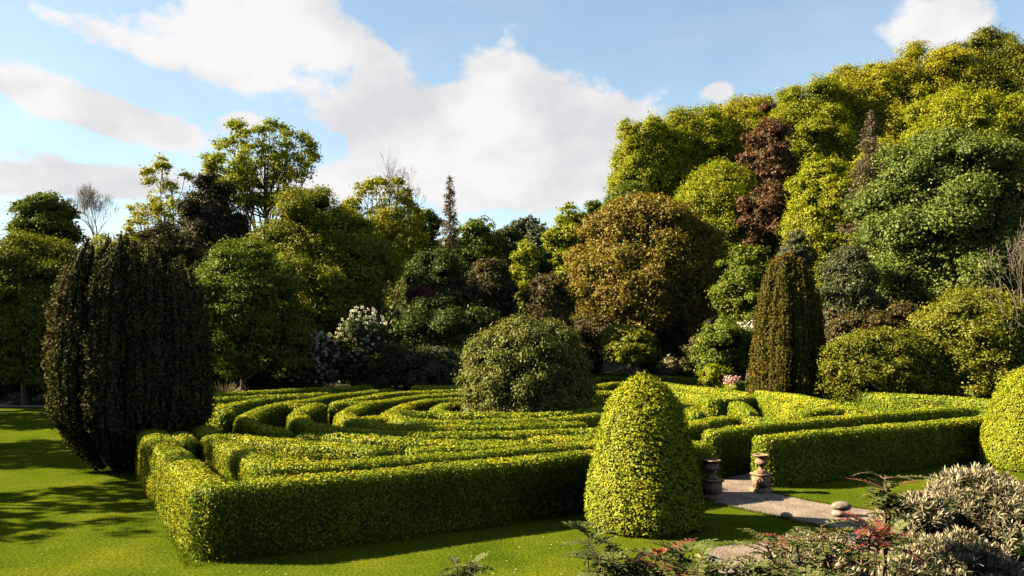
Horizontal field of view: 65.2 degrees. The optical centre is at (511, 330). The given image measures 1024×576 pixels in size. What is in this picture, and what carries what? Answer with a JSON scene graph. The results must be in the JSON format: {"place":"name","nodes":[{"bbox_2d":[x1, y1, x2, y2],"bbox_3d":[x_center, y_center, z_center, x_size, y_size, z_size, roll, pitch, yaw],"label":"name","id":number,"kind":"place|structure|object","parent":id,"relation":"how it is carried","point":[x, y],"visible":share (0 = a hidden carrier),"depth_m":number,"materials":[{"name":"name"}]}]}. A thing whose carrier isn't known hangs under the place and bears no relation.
{"place":"outdoors","nodes":[
{"label":"outdoors","id":0,"kind":"place"},
{"bbox_2d":[0,379,402,404],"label":"woodland floor","id":1,"kind":"structure","parent":0,"point":[12,400],"depth_m":61.55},
{"bbox_2d":[0,360,47,398],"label":"undergrowth","id":2,"kind":"object","parent":1,"relation":"on","point":[12,388],"visible":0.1,"depth_m":58.69,"materials":[{"name":"green plant"}]},
{"bbox_2d":[0,225,77,404],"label":"broadleaf tree","id":3,"kind":"object","parent":1,"relation":"on","point":[31,264],"visible":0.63,"depth_m":54.91,"materials":[{"name":"green plant"}]},
{"bbox_2d":[2,190,87,249],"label":"broadleaf tree","id":4,"kind":"object","parent":1,"relation":"on","point":[46,213],"visible":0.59,"depth_m":92.90,"materials":[{"name":"green plant"}]},
{"bbox_2d":[67,182,119,246],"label":"bare tree","id":5,"kind":"object","parent":1,"relation":"on","point":[89,197],"visible":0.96,"depth_m":104.05,"materials":[{"name":"grey plant"}]},
{"bbox_2d":[119,152,198,233],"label":"broadleaf tree","id":6,"kind":"object","parent":1,"relation":"on","point":[156,209],"visible":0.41,"depth_m":86.68,"materials":[{"name":"green plant"}]},
{"bbox_2d":[124,218,209,271],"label":"shrubby tree","id":7,"kind":"object","parent":1,"relation":"on","point":[165,236],"visible":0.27,"depth_m":73.11,"materials":[{"name":"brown plant"}]},
{"bbox_2d":[173,169,251,265],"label":"dark tree","id":8,"kind":"object","parent":1,"relation":"on","point":[209,211],"visible":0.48,"depth_m":80.57,"materials":[{"name":"green plant"}]},
{"bbox_2d":[187,234,325,390],"bbox_3d":[-17.597,-0.517,53.194,9.776,11.858,9.242,0,0,0],"label":"layered tree","id":9,"kind":"object","parent":1,"relation":"on","point":[250,320],"visible":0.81,"depth_m":51.27,"materials":[{"name":"green plant"}]},
{"bbox_2d":[197,114,323,234],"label":"broadleaf tree","id":10,"kind":"object","parent":1,"relation":"on","point":[244,167],"visible":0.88,"depth_m":95.88,"materials":[{"name":"green plant"}]},
{"bbox_2d":[247,352,300,391],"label":"undergrowth","id":11,"kind":"object","parent":1,"relation":"on","point":[283,381],"visible":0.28,"depth_m":57.46,"materials":[{"name":"green plant"}]},
{"bbox_2d":[293,330,343,388],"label":"rhododendron","id":12,"kind":"object","parent":1,"relation":"on","point":[323,373],"visible":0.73,"depth_m":54.41,"materials":[{"name":"green plant"}]},
{"bbox_2d":[240,181,408,341],"bbox_3d":[-15.245,-3.099,63.988,13.088,17.114,12.634,0,0,34],"label":"broadleaf tree","id":13,"kind":"object","parent":1,"relation":"on","point":[342,257],"visible":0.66,"depth_m":60.96,"materials":[{"name":"green plant"}]},
{"bbox_2d":[329,306,392,388],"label":"rhododendron","id":14,"kind":"object","parent":1,"relation":"on","point":[358,339],"visible":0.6,"depth_m":55.59,"materials":[{"name":"green plant"}]},
{"bbox_2d":[335,175,432,340],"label":"broadleaf tree","id":15,"kind":"object","parent":1,"relation":"on","point":[416,219],"visible":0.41,"depth_m":82.23,"materials":[{"name":"green plant"}]},
{"bbox_2d":[356,339,417,389],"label":"shrub","id":16,"kind":"object","parent":1,"relation":"on","point":[387,366],"visible":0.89,"depth_m":53.87,"materials":[{"name":"green plant"}]},
{"bbox_2d":[378,150,425,243],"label":"bare tree","id":17,"kind":"object","parent":1,"relation":"on","point":[392,187],"visible":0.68,"depth_m":83.39,"materials":[{"name":"brown plant"}]},
{"bbox_2d":[394,207,445,285],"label":"broadleaf tree","id":18,"kind":"object","parent":1,"relation":"on","point":[434,224],"visible":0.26,"depth_m":90.83,"materials":[{"name":"green plant"}]},
{"bbox_2d":[391,245,473,337],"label":"broadleaf tree","id":19,"kind":"object","parent":1,"relation":"on","point":[438,270],"visible":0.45,"depth_m":67.91,"materials":[{"name":"green plant"}]},
{"bbox_2d":[386,291,500,370],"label":"wide shrub","id":20,"kind":"object","parent":1,"relation":"on","point":[448,326],"visible":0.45,"depth_m":56.65,"materials":[{"name":"green plant"}]},
{"bbox_2d":[435,175,461,263],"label":"spruce","id":21,"kind":"object","parent":1,"relation":"on","point":[449,228],"visible":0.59,"depth_m":87.86,"materials":[{"name":"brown plant"}]},
{"bbox_2d":[455,215,512,273],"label":"broadleaf tree","id":22,"kind":"object","parent":1,"relation":"on","point":[480,237],"visible":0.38,"depth_m":80.68,"materials":[{"name":"green plant"}]},
{"bbox_2d":[460,255,521,327],"bbox_3d":[-1.556,-0.275,63.091,4.854,11.377,4.921,0,0,-32],"label":"broadleaf tree","id":23,"kind":"object","parent":1,"relation":"on","point":[492,284],"visible":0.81,"depth_m":61.94,"materials":[{"name":"brown plant"}]},
{"bbox_2d":[494,225,530,316],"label":"broadleaf tree","id":24,"kind":"object","parent":1,"relation":"on","point":[512,234],"visible":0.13,"depth_m":98.29,"materials":[{"name":"green plant"}]},
{"bbox_2d":[509,238,541,314],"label":"young tree","id":25,"kind":"object","parent":1,"relation":"on","point":[525,255],"visible":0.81,"depth_m":75.37,"materials":[{"name":"green plant"}]},
{"bbox_2d":[508,214,548,243],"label":"tree","id":26,"kind":"object","parent":1,"relation":"on","point":[524,225],"visible":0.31,"depth_m":163.38,"materials":[{"name":"green plant"}]},
{"bbox_2d":[540,201,591,305],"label":"broadleaf tree","id":27,"kind":"object","parent":1,"relation":"on","point":[559,239],"visible":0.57,"depth_m":90.81,"materials":[{"name":"green plant"}]},
{"bbox_2d":[814,242,892,331],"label":"olive shrub","id":28,"kind":"object","parent":1,"relation":"on","point":[849,275],"visible":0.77,"depth_m":55.80,"materials":[{"name":"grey plant"}]},
{"bbox_2d":[822,298,922,344],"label":"shrub","id":29,"kind":"object","parent":1,"relation":"on","point":[893,316],"visible":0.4,"depth_m":53.97,"materials":[{"name":"brown plant"}]},
{"bbox_2d":[811,323,958,400],"bbox_3d":[22.616,2.124,48.733,8.876,5.388,6.102,0,0,0],"label":"spreading shrub","id":30,"kind":"object","parent":1,"relation":"on","point":[881,360],"visible":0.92,"depth_m":47.01,"materials":[{"name":"green plant"}]},
{"bbox_2d":[837,120,1023,311],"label":"chestnut tree","id":31,"kind":"object","parent":1,"relation":"on","point":[948,201],"visible":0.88,"depth_m":56.53,"materials":[{"name":"green plant"}]},
{"bbox_2d":[903,283,1023,400],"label":"domed shrub","id":32,"kind":"object","parent":1,"relation":"on","point":[960,322],"visible":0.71,"depth_m":46.72,"materials":[{"name":"green plant"}]},
{"bbox_2d":[974,227,1023,390],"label":"bare tree","id":33,"kind":"object","parent":1,"relation":"on","point":[1009,259],"visible":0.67,"depth_m":46.30,"materials":[{"name":"brown plant"}]},
{"bbox_2d":[403,283,440,332],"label":"rhododendron","id":34,"kind":"object","parent":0,"point":[412,292],"visible":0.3,"depth_m":65.40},
{"bbox_2d":[399,345,463,387],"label":"shrub","id":35,"kind":"object","parent":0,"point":[435,365],"visible":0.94,"depth_m":53.37,"materials":[{"name":"green plant"}]},
{"bbox_2d":[0,407,1023,575],"bbox_3d":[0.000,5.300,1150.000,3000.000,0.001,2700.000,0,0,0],"label":"lawn","id":36,"kind":"structure","parent":0,"point":[64,511],"depth_m":20.70,"materials":[{"name":"green plant"}]},
{"bbox_2d":[39,231,218,472],"bbox_3d":[-14.418,0.864,30.539,6.013,9.071,5.721,0,0,0],"label":"columnar yew","id":37,"kind":"object","parent":36,"relation":"on","point":[128,348],"visible":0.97,"depth_m":28.70,"materials":[{"name":"green plant"}]},
{"bbox_2d":[169,431,199,459],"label":"hedge","id":38,"kind":"object","parent":36,"relation":"on","point":[188,441],"visible":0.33,"depth_m":26.88,"materials":[{"name":"green plant"}]},
{"bbox_2d":[206,403,236,436],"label":"hedge","id":39,"kind":"object","parent":36,"relation":"on","point":[223,421],"visible":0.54,"depth_m":35.96,"materials":[{"name":"green plant"}]},
{"bbox_2d":[205,392,331,424],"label":"hedge","id":40,"kind":"object","parent":36,"relation":"on","point":[225,399],"visible":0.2,"depth_m":43.31,"materials":[{"name":"green plant"}]},
{"bbox_2d":[228,393,319,416],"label":"hedge","id":41,"kind":"object","parent":36,"relation":"on","point":[241,407],"visible":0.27,"depth_m":42.06,"materials":[{"name":"green plant"}]},
{"bbox_2d":[212,384,374,397],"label":"hedge","id":42,"kind":"object","parent":36,"relation":"on","point":[334,390],"visible":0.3,"depth_m":49.26,"materials":[{"name":"green plant"}]},
{"bbox_2d":[232,388,394,441],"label":"hedge","id":43,"kind":"object","parent":36,"relation":"on","point":[267,420],"visible":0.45,"depth_m":36.58,"materials":[{"name":"green plant"}]},
{"bbox_2d":[327,389,460,423],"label":"hedge","id":44,"kind":"object","parent":36,"relation":"on","point":[383,396],"visible":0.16,"depth_m":45.69,"materials":[{"name":"green plant"}]},
{"bbox_2d":[294,431,533,455],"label":"hedge","id":45,"kind":"object","parent":36,"relation":"on","point":[397,445],"visible":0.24,"depth_m":26.59,"materials":[{"name":"green plant"}]},
{"bbox_2d":[134,429,714,562],"bbox_3d":[-4.204,4.419,22.875,20.346,1.832,10.186,0,0,9],"label":"hedge","id":46,"kind":"object","parent":36,"relation":"on","point":[207,514],"visible":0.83,"depth_m":20.39,"materials":[{"name":"green plant"}]},
{"bbox_2d":[332,391,587,434],"bbox_3d":[-3.966,4.409,37.964,9.444,1.874,17.345,0,0,-18],"label":"hedge","id":47,"kind":"object","parent":36,"relation":"on","point":[354,415],"visible":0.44,"depth_m":31.43,"materials":[{"name":"green plant"}]},
{"bbox_2d":[439,551,496,575],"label":"mahonia","id":48,"kind":"object","parent":36,"relation":"on","point":[475,565],"visible":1,"depth_m":5.83,"materials":[{"name":"green plant"}]},
{"bbox_2d":[429,401,606,422],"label":"hedge","id":49,"kind":"object","parent":36,"relation":"on","point":[445,411],"visible":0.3,"depth_m":35.11,"materials":[{"name":"green plant"}]},
{"bbox_2d":[450,309,599,414],"bbox_3d":[0.640,2.213,38.870,7.360,6.495,7.273,0,0,0],"label":"round bush","id":50,"kind":"object","parent":36,"relation":"on","point":[535,365],"visible":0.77,"depth_m":36.87,"materials":[{"name":"green plant"}]},
{"bbox_2d":[151,461,978,568],"bbox_3d":[5.595,5.250,25.313,36.180,0.100,12.690,0,0,-9],"label":"grass fringe","id":51,"kind":"object","parent":36,"relation":"on","point":[718,503],"depth_m":21.85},
{"bbox_2d":[599,323,662,377],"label":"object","id":52,"kind":"object","parent":36,"relation":"on","point":[623,344],"visible":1,"depth_m":58.96,"materials":[{"name":"green plant"}]},
{"bbox_2d":[582,370,706,538],"bbox_3d":[3.597,3.234,21.811,3.341,4.332,3.329,0,0,0],"label":"topiary cone","id":53,"kind":"object","parent":36,"relation":"on","point":[643,471],"visible":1,"depth_m":20.80,"materials":[{"name":"green plant"}]},
{"bbox_2d":[555,521,766,575],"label":"mahonia","id":54,"kind":"object","parent":36,"relation":"on","point":[665,564],"visible":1,"depth_m":5.84,"materials":[{"name":"green plant"}]},
{"bbox_2d":[588,376,753,397],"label":"hedge","id":55,"kind":"object","parent":36,"relation":"on","point":[717,392],"visible":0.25,"depth_m":50.59,"materials":[{"name":"green plant"}]},
{"bbox_2d":[620,372,747,391],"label":"hedge","id":56,"kind":"object","parent":36,"relation":"on","point":[688,381],"visible":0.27,"depth_m":59.93,"materials":[{"name":"green plant"}]},
{"bbox_2d":[701,478,724,500],"bbox_3d":[6.326,4.990,25.238,0.560,0.620,0.560,0,0,-24],"label":"pedestal","id":57,"kind":"object","parent":36,"relation":"on","point":[712,490],"visible":0.94,"depth_m":25.04,"materials":[{"name":"stone"}]},
{"bbox_2d":[671,388,757,417],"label":"hedge","id":58,"kind":"object","parent":36,"relation":"on","point":[710,406],"visible":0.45,"depth_m":42.87,"materials":[{"name":"green plant"}]},
{"bbox_2d":[685,414,786,442],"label":"hedge","id":59,"kind":"object","parent":36,"relation":"on","point":[697,427],"visible":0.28,"depth_m":32.49,"materials":[{"name":"green plant"}]},
{"bbox_2d":[701,553,836,575],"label":"mahonia","id":60,"kind":"object","parent":36,"relation":"on","point":[764,567],"visible":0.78,"depth_m":5.81,"materials":[{"name":"green plant"}]},
{"bbox_2d":[752,395,807,419],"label":"hedge","id":61,"kind":"object","parent":36,"relation":"on","point":[770,407],"visible":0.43,"depth_m":40.72,"materials":[{"name":"green plant"}]},
{"bbox_2d":[745,250,827,399],"bbox_3d":[17.570,0.171,50.919,5.228,10.457,4.698,0,0,0],"label":"columnar yew","id":62,"kind":"object","parent":36,"relation":"on","point":[789,338],"visible":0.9,"depth_m":49.50,"materials":[{"name":"green plant"}]},
{"bbox_2d":[753,390,835,409],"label":"hedge","id":63,"kind":"object","parent":36,"relation":"on","point":[808,402],"visible":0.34,"depth_m":43.60,"materials":[{"name":"green plant"}]},
{"bbox_2d":[752,528,881,575],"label":"silvery shrub","id":64,"kind":"object","parent":36,"relation":"on","point":[836,563],"visible":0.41,"depth_m":6.83,"materials":[{"name":"grey plant"}]},
{"bbox_2d":[795,406,846,418],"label":"hedge","id":65,"kind":"object","parent":36,"relation":"on","point":[816,412],"visible":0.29,"depth_m":36.62,"materials":[{"name":"green plant"}]},
{"bbox_2d":[715,511,932,575],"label":"mahonia","id":66,"kind":"object","parent":36,"relation":"on","point":[888,533],"visible":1,"depth_m":5.89,"materials":[{"name":"green plant"}]},
{"bbox_2d":[700,405,979,478],"bbox_3d":[14.289,4.415,33.644,17.943,1.855,1.650,0,0,-32],"label":"hedge","id":67,"kind":"object","parent":36,"relation":"on","point":[732,445],"visible":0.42,"depth_m":31.37,"materials":[{"name":"green plant"}]},
{"bbox_2d":[750,414,987,487],"bbox_3d":[15.656,4.422,31.144,16.829,1.848,1.260,0,0,-28],"label":"hedge","id":68,"kind":"object","parent":36,"relation":"on","point":[800,457],"visible":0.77,"depth_m":29.19,"materials":[{"name":"green plant"}]},
{"bbox_2d":[848,464,932,575],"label":"mahonia","id":69,"kind":"object","parent":36,"relation":"on","point":[888,501],"visible":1,"depth_m":6.39,"materials":[{"name":"green plant"}]},
{"bbox_2d":[819,388,992,415],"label":"hedge","id":70,"kind":"object","parent":36,"relation":"on","point":[875,402],"visible":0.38,"depth_m":44.76,"materials":[{"name":"green plant"}]},
{"bbox_2d":[856,489,971,567],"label":"silvery shrub","id":71,"kind":"object","parent":36,"relation":"on","point":[920,511],"visible":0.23,"depth_m":7.14,"materials":[{"name":"grey plant"}]},
{"bbox_2d":[863,525,1023,575],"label":"silvery shrub","id":72,"kind":"object","parent":36,"relation":"on","point":[945,555],"visible":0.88,"depth_m":6.47,"materials":[{"name":"grey plant"}]},
{"bbox_2d":[919,462,1023,568],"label":"silvery shrub","id":73,"kind":"object","parent":36,"relation":"on","point":[990,506],"visible":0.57,"depth_m":7.29,"materials":[{"name":"grey plant"}]},
{"bbox_2d":[977,366,1023,471],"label":"topiary cone","id":74,"kind":"object","parent":36,"relation":"on","point":[1002,429],"visible":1,"depth_m":30.57,"materials":[{"name":"green plant"}]},
{"bbox_2d":[0,0,1023,247],"label":"sky","id":75,"kind":"structure","parent":0,"point":[519,102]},
{"bbox_2d":[682,317,753,378],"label":"shrub","id":76,"kind":"object","parent":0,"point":[727,343],"visible":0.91,"depth_m":56.68,"materials":[{"name":"green plant"}]},
{"bbox_2d":[723,472,751,481],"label":"maze path","id":77,"kind":"structure","parent":0,"point":[745,477],"depth_m":28.65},
{"bbox_2d":[218,433,392,463],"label":"hedge","id":78,"kind":"object","parent":77,"relation":"on","point":[296,449],"visible":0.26,"depth_m":25.41,"materials":[{"name":"green plant"}]},
{"bbox_2d":[190,424,595,483],"bbox_3d":[-4.471,4.404,25.032,17.131,1.866,8.200,0,0,12],"label":"hedge","id":79,"kind":"object","parent":77,"relation":"on","point":[225,459],"visible":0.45,"depth_m":23.26,"materials":[{"name":"green plant"}]},
{"bbox_2d":[286,402,598,443],"bbox_3d":[-4.766,4.415,32.011,17.928,1.856,6.999,0,0,38],"label":"hedge","id":80,"kind":"object","parent":77,"relation":"on","point":[308,418],"visible":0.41,"depth_m":28.80,"materials":[{"name":"green plant"}]},
{"bbox_2d":[402,442,522,458],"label":"hedge","id":81,"kind":"object","parent":77,"relation":"on","point":[415,450],"visible":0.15,"depth_m":24.80,"materials":[{"name":"green plant"}]},
{"bbox_2d":[380,397,606,428],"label":"hedge","id":82,"kind":"object","parent":77,"relation":"on","point":[592,420],"visible":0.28,"depth_m":33.17,"materials":[{"name":"green plant"}]},
{"bbox_2d":[525,433,601,446],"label":"hedge","id":83,"kind":"object","parent":77,"relation":"on","point":[542,439],"visible":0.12,"depth_m":27.01,"materials":[{"name":"green plant"}]},
{"bbox_2d":[696,363,733,385],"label":"shrub","id":84,"kind":"object","parent":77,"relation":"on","point":[715,373],"visible":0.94,"depth_m":54.47,"materials":[{"name":"green plant"}]},
{"bbox_2d":[704,482,877,575],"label":"gravel path","id":85,"kind":"structure","parent":0,"point":[739,494],"depth_m":23.66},
{"bbox_2d":[749,472,772,493],"bbox_3d":[8.188,4.990,26.298,0.560,0.620,0.560,0,0,-24],"label":"pedestal","id":86,"kind":"object","parent":85,"relation":"on","point":[761,483],"visible":0.97,"depth_m":26.12,"materials":[{"name":"stone"}]},
{"bbox_2d":[599,289,1023,397],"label":"hillside","id":87,"kind":"structure","parent":0,"point":[616,368],"depth_m":94.00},
{"bbox_2d":[517,271,578,329],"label":"shrub","id":88,"kind":"object","parent":87,"relation":"on","point":[547,295],"visible":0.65,"depth_m":60.20,"materials":[{"name":"brown plant"}]},
{"bbox_2d":[571,313,635,366],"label":"shrub","id":89,"kind":"object","parent":87,"relation":"on","point":[590,328],"visible":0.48,"depth_m":64.46,"materials":[{"name":"brown plant"}]},
{"bbox_2d":[596,177,651,371],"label":"beech tree","id":90,"kind":"object","parent":87,"relation":"on","point":[628,186],"visible":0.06,"depth_m":87.15,"materials":[{"name":"green plant"}]},
{"bbox_2d":[555,189,728,375],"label":"broadleaf tree","id":91,"kind":"object","parent":87,"relation":"on","point":[649,266],"visible":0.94,"depth_m":72.27,"materials":[{"name":"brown plant"}]},
{"bbox_2d":[602,108,687,201],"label":"beech tree","id":92,"kind":"object","parent":87,"relation":"on","point":[648,152],"visible":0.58,"depth_m":93.43,"materials":[{"name":"green plant"}]},
{"bbox_2d":[634,325,697,376],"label":"undergrowth","id":93,"kind":"object","parent":87,"relation":"on","point":[672,341],"visible":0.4,"depth_m":74.30,"materials":[{"name":"green plant"}]},
{"bbox_2d":[658,101,740,198],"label":"beech tree","id":94,"kind":"object","parent":87,"relation":"on","point":[702,142],"visible":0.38,"depth_m":94.80,"materials":[{"name":"green plant"}]},
{"bbox_2d":[670,153,782,314],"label":"beech tree","id":95,"kind":"object","parent":87,"relation":"on","point":[714,191],"visible":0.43,"depth_m":86.84,"materials":[{"name":"green plant"}]},
{"bbox_2d":[704,240,770,381],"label":"broadleaf tree","id":96,"kind":"object","parent":87,"relation":"on","point":[738,289],"visible":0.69,"depth_m":66.78,"materials":[{"name":"green plant"}]},
{"bbox_2d":[715,90,776,170],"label":"beech tree","id":97,"kind":"object","parent":87,"relation":"on","point":[740,115],"visible":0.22,"depth_m":98.69,"materials":[{"name":"green plant"}]},
{"bbox_2d":[734,179,794,260],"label":"copper beech","id":98,"kind":"object","parent":87,"relation":"on","point":[763,208],"visible":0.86,"depth_m":83.03,"materials":[{"name":"brown plant"}]},
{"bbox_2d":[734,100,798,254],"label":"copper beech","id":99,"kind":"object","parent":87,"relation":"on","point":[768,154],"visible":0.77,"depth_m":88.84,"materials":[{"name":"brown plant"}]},
{"bbox_2d":[772,228,820,280],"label":"grey shrub","id":100,"kind":"object","parent":87,"relation":"on","point":[796,239],"visible":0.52,"depth_m":65.01,"materials":[{"name":"green plant"}]},
{"bbox_2d":[760,72,864,176],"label":"beech tree","id":101,"kind":"object","parent":87,"relation":"on","point":[813,119],"visible":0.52,"depth_m":94.23,"materials":[{"name":"green plant"}]},
{"bbox_2d":[775,152,878,341],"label":"beech tree","id":102,"kind":"object","parent":87,"relation":"on","point":[817,187],"visible":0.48,"depth_m":77.60,"materials":[{"name":"green plant"}]},
{"bbox_2d":[835,109,885,292],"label":"spruce","id":103,"kind":"object","parent":87,"relation":"on","point":[867,144],"visible":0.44,"depth_m":71.89,"materials":[{"name":"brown plant"}]},
{"bbox_2d":[819,58,931,154],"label":"beech tree","id":104,"kind":"object","parent":87,"relation":"on","point":[876,80],"visible":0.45,"depth_m":95.46,"materials":[{"name":"green plant"}]},
{"bbox_2d":[869,35,997,140],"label":"beech tree","id":105,"kind":"object","parent":87,"relation":"on","point":[935,64],"visible":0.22,"depth_m":96.08,"materials":[{"name":"green plant"}]},
{"bbox_2d":[897,81,1021,147],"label":"beech tree","id":106,"kind":"object","parent":87,"relation":"on","point":[963,104],"visible":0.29,"depth_m":80.72,"materials":[{"name":"green plant"}]},
{"bbox_2d":[930,21,1023,104],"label":"beech tree","id":107,"kind":"object","parent":87,"relation":"on","point":[989,44],"visible":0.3,"depth_m":95.98,"materials":[{"name":"green plant"}]},
{"bbox_2d":[982,90,1023,304],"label":"beech tree","id":108,"kind":"object","parent":87,"relation":"on","point":[1015,102],"visible":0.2,"depth_m":79.89,"materials":[{"name":"green plant"}]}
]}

